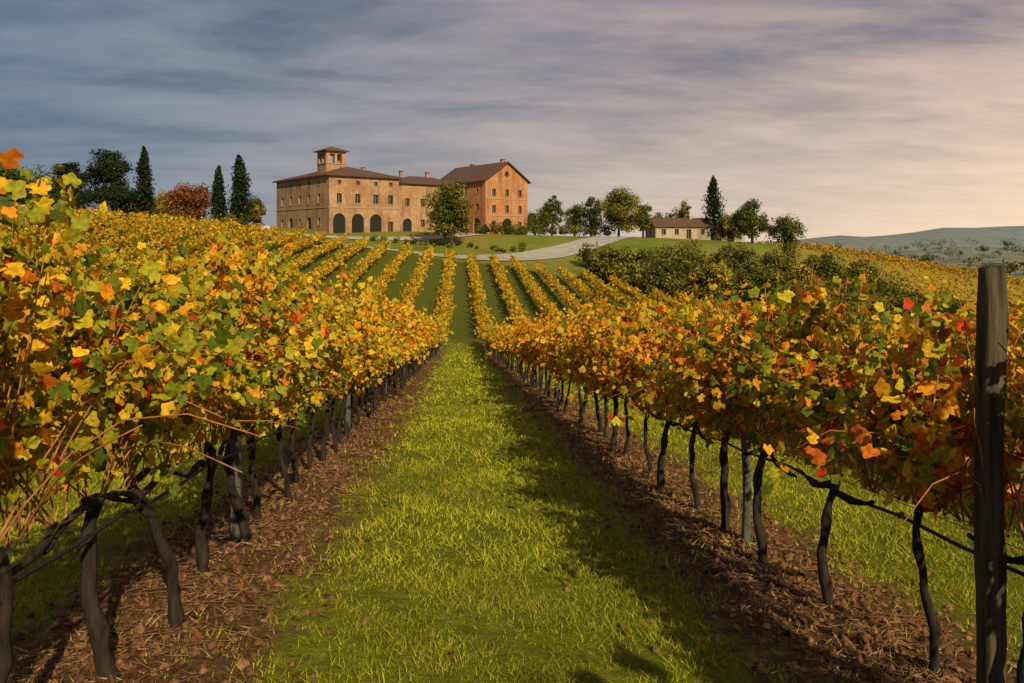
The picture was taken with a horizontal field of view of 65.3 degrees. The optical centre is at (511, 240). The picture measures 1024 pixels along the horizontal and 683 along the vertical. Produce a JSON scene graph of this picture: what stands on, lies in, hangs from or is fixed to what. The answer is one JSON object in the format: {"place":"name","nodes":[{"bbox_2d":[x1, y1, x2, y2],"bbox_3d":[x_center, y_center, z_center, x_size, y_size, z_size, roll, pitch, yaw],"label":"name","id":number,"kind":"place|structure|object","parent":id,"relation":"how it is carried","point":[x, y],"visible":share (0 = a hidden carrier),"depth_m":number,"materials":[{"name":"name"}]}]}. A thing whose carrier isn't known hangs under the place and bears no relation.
{"place":"outdoors","nodes":[
{"label":"outdoors","id":0,"kind":"place"},
{"bbox_2d":[264,231,483,239],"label":"courtyard paving","id":1,"kind":"structure","parent":0,"point":[409,238],"depth_m":153.66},
{"bbox_2d":[253,223,269,229],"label":"parked car","id":2,"kind":"object","parent":1,"relation":"on","point":[265,227],"visible":0.25,"depth_m":150.80,"materials":[{"name":"silver paint"}]},
{"bbox_2d":[283,236,631,260],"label":"country road","id":3,"kind":"structure","parent":0,"point":[563,250],"depth_m":150.07,"materials":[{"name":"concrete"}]},
{"bbox_2d":[0,220,1023,682],"bbox_3d":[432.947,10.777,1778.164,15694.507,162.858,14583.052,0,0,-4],"label":"ground","id":4,"kind":"structure","parent":0,"point":[464,334],"depth_m":5.34,"materials":[{"name":"green plant"}]},
{"bbox_2d":[0,162,30,202],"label":"broadleaf tree","id":5,"kind":"object","parent":4,"relation":"on","point":[8,174],"visible":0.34,"depth_m":129.52,"materials":[{"name":"green plant"}]},
{"bbox_2d":[6,162,68,206],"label":"broadleaf tree","id":6,"kind":"object","parent":4,"relation":"on","point":[54,196],"visible":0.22,"depth_m":134.82,"materials":[{"name":"green plant"}]},
{"bbox_2d":[0,207,98,224],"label":"grapevine row","id":7,"kind":"object","parent":4,"relation":"on","point":[77,211],"visible":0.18,"depth_m":117.26,"materials":[{"name":"yellow plant"}]},
{"bbox_2d":[0,208,125,232],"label":"grapevine row","id":8,"kind":"object","parent":4,"relation":"on","point":[26,223],"visible":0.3,"depth_m":109.11,"materials":[{"name":"yellow plant"}]},
{"bbox_2d":[48,162,90,212],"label":"cedar tree","id":9,"kind":"object","parent":4,"relation":"on","point":[67,168],"visible":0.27,"depth_m":151.72,"materials":[{"name":"green plant"}]},
{"bbox_2d":[0,211,148,243],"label":"grapevine row","id":10,"kind":"object","parent":4,"relation":"on","point":[50,227],"visible":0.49,"depth_m":97.18,"materials":[{"name":"yellow plant"}]},
{"bbox_2d":[5,213,172,249],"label":"grapevine row","id":11,"kind":"object","parent":4,"relation":"on","point":[102,224],"visible":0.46,"depth_m":102.82,"materials":[{"name":"yellow plant"}]},
{"bbox_2d":[11,215,195,262],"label":"grapevine row","id":12,"kind":"object","parent":4,"relation":"on","point":[88,238],"visible":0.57,"depth_m":99.70,"materials":[{"name":"yellow plant"}]},
{"bbox_2d":[70,149,145,216],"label":"cedar tree","id":13,"kind":"object","parent":4,"relation":"on","point":[107,170],"visible":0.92,"depth_m":143.83,"materials":[{"name":"green plant"}]},
{"bbox_2d":[23,217,220,267],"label":"grapevine row","id":14,"kind":"object","parent":4,"relation":"on","point":[123,241],"visible":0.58,"depth_m":97.06,"materials":[{"name":"yellow plant"}]},
{"bbox_2d":[109,188,136,213],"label":"broadleaf tree","id":15,"kind":"object","parent":4,"relation":"on","point":[119,205],"visible":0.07,"depth_m":149.98,"materials":[{"name":"green plant"}]},
{"bbox_2d":[14,219,239,288],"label":"grapevine row","id":16,"kind":"object","parent":4,"relation":"on","point":[133,250],"visible":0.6,"depth_m":93.59,"materials":[{"name":"yellow plant"}]},
{"bbox_2d":[10,222,262,298],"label":"grapevine row","id":17,"kind":"object","parent":4,"relation":"on","point":[199,242],"visible":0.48,"depth_m":94.16,"materials":[{"name":"yellow plant"}]},
{"bbox_2d":[129,145,155,221],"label":"cypress tree","id":18,"kind":"object","parent":4,"relation":"on","point":[143,184],"visible":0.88,"depth_m":145.31,"materials":[{"name":"green plant"}]},
{"bbox_2d":[11,224,282,300],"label":"grapevine row","id":19,"kind":"object","parent":4,"relation":"on","point":[240,239],"visible":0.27,"depth_m":102.42,"materials":[{"name":"yellow plant"}]},
{"bbox_2d":[150,189,169,215],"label":"autumn tree","id":20,"kind":"object","parent":4,"relation":"on","point":[155,200],"visible":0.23,"depth_m":149.33,"materials":[{"name":"green plant"}]},
{"bbox_2d":[87,200,264,229],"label":"grapevine row","id":21,"kind":"object","parent":4,"relation":"on","point":[225,219],"visible":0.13,"depth_m":141.65,"materials":[{"name":"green plant"}]},
{"bbox_2d":[155,181,211,220],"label":"autumn tree","id":22,"kind":"object","parent":4,"relation":"on","point":[195,200],"visible":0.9,"depth_m":144.84,"materials":[{"name":"orange plant"}]},
{"bbox_2d":[13,235,370,300],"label":"grapevine row","id":23,"kind":"object","parent":4,"relation":"on","point":[330,265],"visible":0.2,"depth_m":97.75,"materials":[{"name":"yellow plant"}]},
{"bbox_2d":[63,231,326,302],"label":"grapevine row","id":24,"kind":"object","parent":4,"relation":"on","point":[300,244],"visible":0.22,"depth_m":107.12,"materials":[{"name":"yellow plant"}]},
{"bbox_2d":[86,226,306,301],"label":"grapevine row","id":25,"kind":"object","parent":4,"relation":"on","point":[279,239],"visible":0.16,"depth_m":106.52,"materials":[{"name":"yellow plant"}]},
{"bbox_2d":[2,242,414,356],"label":"grapevine row","id":26,"kind":"object","parent":4,"relation":"on","point":[380,285],"visible":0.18,"depth_m":91.83,"materials":[{"name":"yellow plant"}]},
{"bbox_2d":[1,245,433,454],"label":"grapevine row","id":27,"kind":"object","parent":4,"relation":"on","point":[416,281],"visible":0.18,"depth_m":79.31,"materials":[{"name":"yellow plant"}]},
{"bbox_2d":[209,165,228,220],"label":"cypress tree","id":28,"kind":"object","parent":4,"relation":"on","point":[218,200],"visible":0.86,"depth_m":146.31,"materials":[{"name":"green plant"}]},
{"bbox_2d":[0,148,457,682],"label":"grapevine row","id":29,"kind":"object","parent":4,"relation":"on","point":[248,342],"visible":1,"depth_m":3.28,"materials":[{"name":"yellow plant"}]},
{"bbox_2d":[73,239,390,316],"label":"grapevine row","id":30,"kind":"object","parent":4,"relation":"on","point":[363,264],"visible":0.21,"depth_m":95.81,"materials":[{"name":"yellow plant"}]},
{"bbox_2d":[229,406,241,542],"bbox_3d":[-1.814,1.321,5.243,0.075,1.710,0.063,0,0,-4],"label":"trellis post","id":31,"kind":"object","parent":4,"relation":"on","point":[235,446],"visible":0.3,"depth_m":5.21,"materials":[{"name":"wood"}]},
{"bbox_2d":[225,154,253,227],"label":"cypress tree","id":32,"kind":"object","parent":4,"relation":"on","point":[241,185],"visible":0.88,"depth_m":147.43,"materials":[{"name":"green plant"}]},
{"bbox_2d":[245,196,266,223],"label":"broadleaf tree","id":33,"kind":"object","parent":4,"relation":"on","point":[257,206],"visible":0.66,"depth_m":154.62,"materials":[{"name":"green plant"}]},
{"bbox_2d":[196,232,349,308],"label":"grapevine row","id":34,"kind":"object","parent":4,"relation":"on","point":[324,247],"visible":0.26,"depth_m":101.02,"materials":[{"name":"yellow plant"}]},
{"bbox_2d":[345,381,350,434],"bbox_3d":[-2.155,1.915,10.482,0.076,1.710,0.063,0,0,-4],"label":"trellis post","id":35,"kind":"object","parent":4,"relation":"on","point":[348,413],"visible":0.31,"depth_m":10.45,"materials":[{"name":"grey wood"}]},
{"bbox_2d":[272,146,468,233],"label":"villa","id":36,"kind":"object","parent":4,"relation":"on","point":[337,195],"visible":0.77,"depth_m":162.00,"materials":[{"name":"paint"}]},
{"bbox_2d":[290,180,440,232],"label":"window panes","id":37,"kind":"structure","parent":36,"relation":"in","point":[338,220],"depth_m":160.15,"materials":[{"name":"black glass"}]},
{"bbox_2d":[420,178,474,247],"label":"broadleaf tree","id":38,"kind":"object","parent":4,"relation":"on","point":[449,210],"visible":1,"depth_m":147.21,"materials":[{"name":"green plant"}]},
{"bbox_2d":[369,234,526,251],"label":"hedge","id":39,"kind":"object","parent":4,"relation":"on","point":[469,245],"visible":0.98,"depth_m":148.29,"materials":[{"name":"green plant"}]},
{"bbox_2d":[441,159,530,234],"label":"brick farmhouse","id":40,"kind":"object","parent":4,"relation":"on","point":[497,192],"visible":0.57,"depth_m":173.73,"materials":[{"name":"brick"}]},
{"bbox_2d":[465,172,520,234],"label":"window panes","id":41,"kind":"structure","parent":40,"relation":"in","point":[477,220],"depth_m":173.63,"materials":[{"name":"black glass"}]},
{"bbox_2d":[8,401,1010,682],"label":"soil clods","id":42,"kind":"object","parent":4,"relation":"on","point":[748,655],"visible":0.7,"depth_m":4.51,"materials":[{"name":"brown soil"}]},
{"bbox_2d":[0,342,1023,682],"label":"grass","id":43,"kind":"structure","parent":4,"relation":"on","point":[470,478],"depth_m":5.91,"materials":[{"name":"green plant"}]},
{"bbox_2d":[2,381,1021,682],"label":"fallen leaves","id":44,"kind":"object","parent":4,"relation":"on","point":[366,619],"depth_m":4.58,"materials":[{"name":"brown plant"}]},
{"bbox_2d":[7,394,1017,682],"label":"straw litter","id":45,"kind":"object","parent":4,"relation":"on","point":[325,484],"visible":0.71,"depth_m":4.64,"materials":[{"name":"brown plant"}]},
{"bbox_2d":[527,210,551,234],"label":"broadleaf tree","id":46,"kind":"object","parent":4,"relation":"on","point":[539,218],"visible":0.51,"depth_m":191.62,"materials":[{"name":"green plant"}]},
{"bbox_2d":[474,218,615,236],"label":"hedge","id":47,"kind":"object","parent":4,"relation":"on","point":[523,228],"visible":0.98,"depth_m":173.89,"materials":[{"name":"green plant"}]},
{"bbox_2d":[536,195,565,235],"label":"broadleaf tree","id":48,"kind":"object","parent":4,"relation":"on","point":[549,208],"visible":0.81,"depth_m":195.18,"materials":[{"name":"green plant"}]},
{"bbox_2d":[557,374,559,402],"bbox_3d":[0.933,2.644,15.994,0.063,1.660,0.053,0,0,-4],"label":"trellis post","id":49,"kind":"object","parent":4,"relation":"on","point":[558,399],"visible":0.26,"depth_m":15.97,"materials":[{"name":"grey wood"}]},
{"bbox_2d":[563,204,584,235],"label":"broadleaf tree","id":50,"kind":"object","parent":4,"relation":"on","point":[574,218],"visible":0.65,"depth_m":198.04,"materials":[{"name":"green plant"}]},
{"bbox_2d":[573,196,604,235],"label":"broadleaf tree","id":51,"kind":"object","parent":4,"relation":"on","point":[591,214],"visible":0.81,"depth_m":195.75,"materials":[{"name":"green plant"}]},
{"bbox_2d":[583,247,626,284],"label":"bush","id":52,"kind":"object","parent":4,"relation":"on","point":[593,260],"visible":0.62,"depth_m":122.28,"materials":[{"name":"green plant"}]},
{"bbox_2d":[604,395,608,435],"bbox_3d":[1.272,2.037,10.805,0.063,1.660,0.053,0,0,-4],"label":"trellis post","id":53,"kind":"object","parent":4,"relation":"on","point":[607,414],"visible":0.14,"depth_m":10.78,"materials":[{"name":"wood"}]},
{"bbox_2d":[592,185,642,235],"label":"broadleaf tree","id":54,"kind":"object","parent":4,"relation":"on","point":[617,205],"visible":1,"depth_m":179.81,"materials":[{"name":"green plant"}]},
{"bbox_2d":[582,268,682,329],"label":"grapevine row","id":55,"kind":"object","parent":4,"relation":"on","point":[597,284],"visible":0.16,"depth_m":100.83,"materials":[{"name":"yellow plant"}]},
{"bbox_2d":[614,245,658,285],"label":"bush","id":56,"kind":"object","parent":4,"relation":"on","point":[631,257],"visible":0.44,"depth_m":120.06,"materials":[{"name":"green plant"}]},
{"bbox_2d":[631,203,652,236],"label":"broadleaf tree","id":57,"kind":"object","parent":4,"relation":"on","point":[644,224],"visible":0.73,"depth_m":191.83,"materials":[{"name":"green plant"}]},
{"bbox_2d":[638,256,685,301],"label":"bush","id":58,"kind":"object","parent":4,"relation":"on","point":[660,274],"visible":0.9,"depth_m":108.17,"materials":[{"name":"green plant"}]},
{"bbox_2d":[652,212,674,217],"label":"broadleaf tree","id":59,"kind":"object","parent":4,"relation":"on","point":[658,215],"visible":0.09,"depth_m":211.95,"materials":[{"name":"green plant"}]},
{"bbox_2d":[635,278,719,322],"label":"grapevine row","id":60,"kind":"object","parent":4,"relation":"on","point":[661,296],"visible":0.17,"depth_m":99.42,"materials":[{"name":"yellow plant"}]},
{"bbox_2d":[645,216,710,239],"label":"walls","id":61,"kind":"structure","parent":4,"relation":"on","point":[654,232],"depth_m":191.69,"materials":[{"name":"paint"}]},
{"bbox_2d":[650,218,713,226],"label":"roof","id":62,"kind":"structure","parent":61,"relation":"on","point":[676,222],"depth_m":192.71,"materials":[{"name":"tile"}]},
{"bbox_2d":[662,229,703,238],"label":"window panes","id":63,"kind":"object","parent":61,"relation":"attached to","point":[676,231],"visible":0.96,"depth_m":192.19,"materials":[{"name":"black glass"}]},
{"bbox_2d":[672,199,692,217],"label":"broadleaf tree","id":64,"kind":"object","parent":4,"relation":"on","point":[683,211],"visible":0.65,"depth_m":207.41,"materials":[{"name":"green plant"}]},
{"bbox_2d":[654,237,715,292],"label":"broadleaf tree","id":65,"kind":"object","parent":4,"relation":"on","point":[686,255],"visible":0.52,"depth_m":122.35,"materials":[{"name":"green plant"}]},
{"bbox_2d":[664,289,747,322],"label":"grapevine row","id":66,"kind":"object","parent":4,"relation":"on","point":[680,295],"visible":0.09,"depth_m":102.52,"materials":[{"name":"yellow plant"}]},
{"bbox_2d":[682,260,735,299],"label":"shrub","id":67,"kind":"object","parent":4,"relation":"on","point":[713,273],"visible":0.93,"depth_m":106.83,"materials":[{"name":"green plant"}]},
{"bbox_2d":[699,175,726,240],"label":"cypress tree","id":68,"kind":"object","parent":4,"relation":"on","point":[712,201],"visible":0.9,"depth_m":192.92,"materials":[{"name":"green plant"}]},
{"bbox_2d":[715,214,744,240],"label":"broadleaf tree","id":69,"kind":"object","parent":4,"relation":"on","point":[725,227],"visible":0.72,"depth_m":180.94,"materials":[{"name":"green plant"}]},
{"bbox_2d":[716,234,743,241],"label":"walls","id":70,"kind":"structure","parent":4,"relation":"on","point":[742,239],"depth_m":197.76,"materials":[{"name":"paint"}]},
{"bbox_2d":[698,291,764,321],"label":"grapevine row","id":71,"kind":"object","parent":4,"relation":"on","point":[721,305],"visible":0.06,"depth_m":99.56,"materials":[{"name":"yellow plant"}]},
{"bbox_2d":[708,239,759,284],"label":"broadleaf tree","id":72,"kind":"object","parent":4,"relation":"on","point":[735,261],"visible":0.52,"depth_m":125.23,"materials":[{"name":"green plant"}]},
{"bbox_2d":[464,250,1023,682],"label":"grapevine row","id":73,"kind":"object","parent":4,"relation":"on","point":[836,400],"visible":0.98,"depth_m":4.22,"materials":[{"name":"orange plant"}]},
{"bbox_2d":[741,337,751,542],"bbox_3d":[1.616,1.446,5.516,0.065,1.660,0.053,0,0,-4],"label":"trellis post","id":74,"kind":"object","parent":4,"relation":"on","point":[747,495],"visible":0.45,"depth_m":5.49,"materials":[{"name":"grey wood"}]},
{"bbox_2d":[728,198,771,243],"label":"broadleaf tree","id":75,"kind":"object","parent":4,"relation":"on","point":[746,219],"visible":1,"depth_m":167.73,"materials":[{"name":"green plant"}]},
{"bbox_2d":[486,253,1023,453],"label":"grapevine row","id":76,"kind":"object","parent":4,"relation":"on","point":[513,303],"visible":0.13,"depth_m":9.12,"materials":[{"name":"orange plant"}]},
{"bbox_2d":[732,263,784,301],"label":"bush","id":77,"kind":"object","parent":4,"relation":"on","point":[753,276],"visible":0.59,"depth_m":109.24,"materials":[{"name":"green plant"}]},
{"bbox_2d":[724,295,801,320],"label":"grapevine row","id":78,"kind":"object","parent":4,"relation":"on","point":[736,303],"visible":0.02,"depth_m":103.79,"materials":[{"name":"orange plant"}]},
{"bbox_2d":[510,254,1023,401],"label":"grapevine row","id":79,"kind":"object","parent":4,"relation":"on","point":[535,290],"visible":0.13,"depth_m":89.47,"materials":[{"name":"yellow plant"}]},
{"bbox_2d":[532,260,1023,400],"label":"grapevine row","id":80,"kind":"object","parent":4,"relation":"on","point":[563,293],"visible":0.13,"depth_m":96.78,"materials":[{"name":"yellow plant"}]},
{"bbox_2d":[756,240,803,280],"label":"broadleaf tree","id":81,"kind":"object","parent":4,"relation":"on","point":[781,259],"visible":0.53,"depth_m":129.66,"materials":[{"name":"green plant"}]},
{"bbox_2d":[608,275,953,335],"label":"grapevine row","id":82,"kind":"object","parent":4,"relation":"on","point":[632,292],"visible":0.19,"depth_m":102.01,"materials":[{"name":"yellow plant"}]},
{"bbox_2d":[759,300,806,320],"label":"grapevine row","id":83,"kind":"object","parent":4,"relation":"on","point":[784,311],"depth_m":101.05,"materials":[{"name":"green plant"}]},
{"bbox_2d":[555,266,1014,349],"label":"grapevine row","id":84,"kind":"object","parent":4,"relation":"on","point":[575,282],"visible":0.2,"depth_m":99.14,"materials":[{"name":"yellow plant"}]},
{"bbox_2d":[764,213,806,247],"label":"broadleaf tree","id":85,"kind":"object","parent":4,"relation":"on","point":[787,230],"visible":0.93,"depth_m":177.03,"materials":[{"name":"green plant"}]},
{"bbox_2d":[574,237,1023,334],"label":"thicket","id":86,"kind":"object","parent":4,"relation":"on","point":[893,294],"visible":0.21,"depth_m":110.34,"materials":[{"name":"green plant"}]},
{"bbox_2d":[781,262,828,294],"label":"bush","id":87,"kind":"object","parent":4,"relation":"on","point":[804,276],"visible":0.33,"depth_m":114.14,"materials":[{"name":"green plant"}]},
{"bbox_2d":[799,251,847,285],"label":"broadleaf tree","id":88,"kind":"object","parent":4,"relation":"on","point":[825,266],"visible":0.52,"depth_m":134.09,"materials":[{"name":"green plant"}]},
{"bbox_2d":[842,258,885,289],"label":"broadleaf tree","id":89,"kind":"object","parent":4,"relation":"on","point":[855,268],"visible":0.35,"depth_m":132.68,"materials":[{"name":"green plant"}]},
{"bbox_2d":[747,240,1023,315],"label":"vineyard","id":90,"kind":"object","parent":4,"relation":"on","point":[879,257],"visible":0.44,"depth_m":166.28,"materials":[{"name":"yellow plant"}]},
{"bbox_2d":[769,236,1023,274],"bbox_3d":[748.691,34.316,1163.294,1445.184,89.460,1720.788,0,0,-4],"label":"distant trees","id":91,"kind":"object","parent":4,"relation":"on","point":[1011,267],"visible":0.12,"depth_m":1523.73,"materials":[{"name":"green plant"}]},
{"bbox_2d":[973,263,1008,682],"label":"wooden trellis post","id":92,"kind":"object","parent":4,"relation":"on","point":[990,551],"visible":0.98,"depth_m":2.80,"materials":[{"name":"brown wood"}]},
{"bbox_2d":[0,0,1023,242],"label":"sky","id":93,"kind":"structure","parent":0,"point":[860,118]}
]}

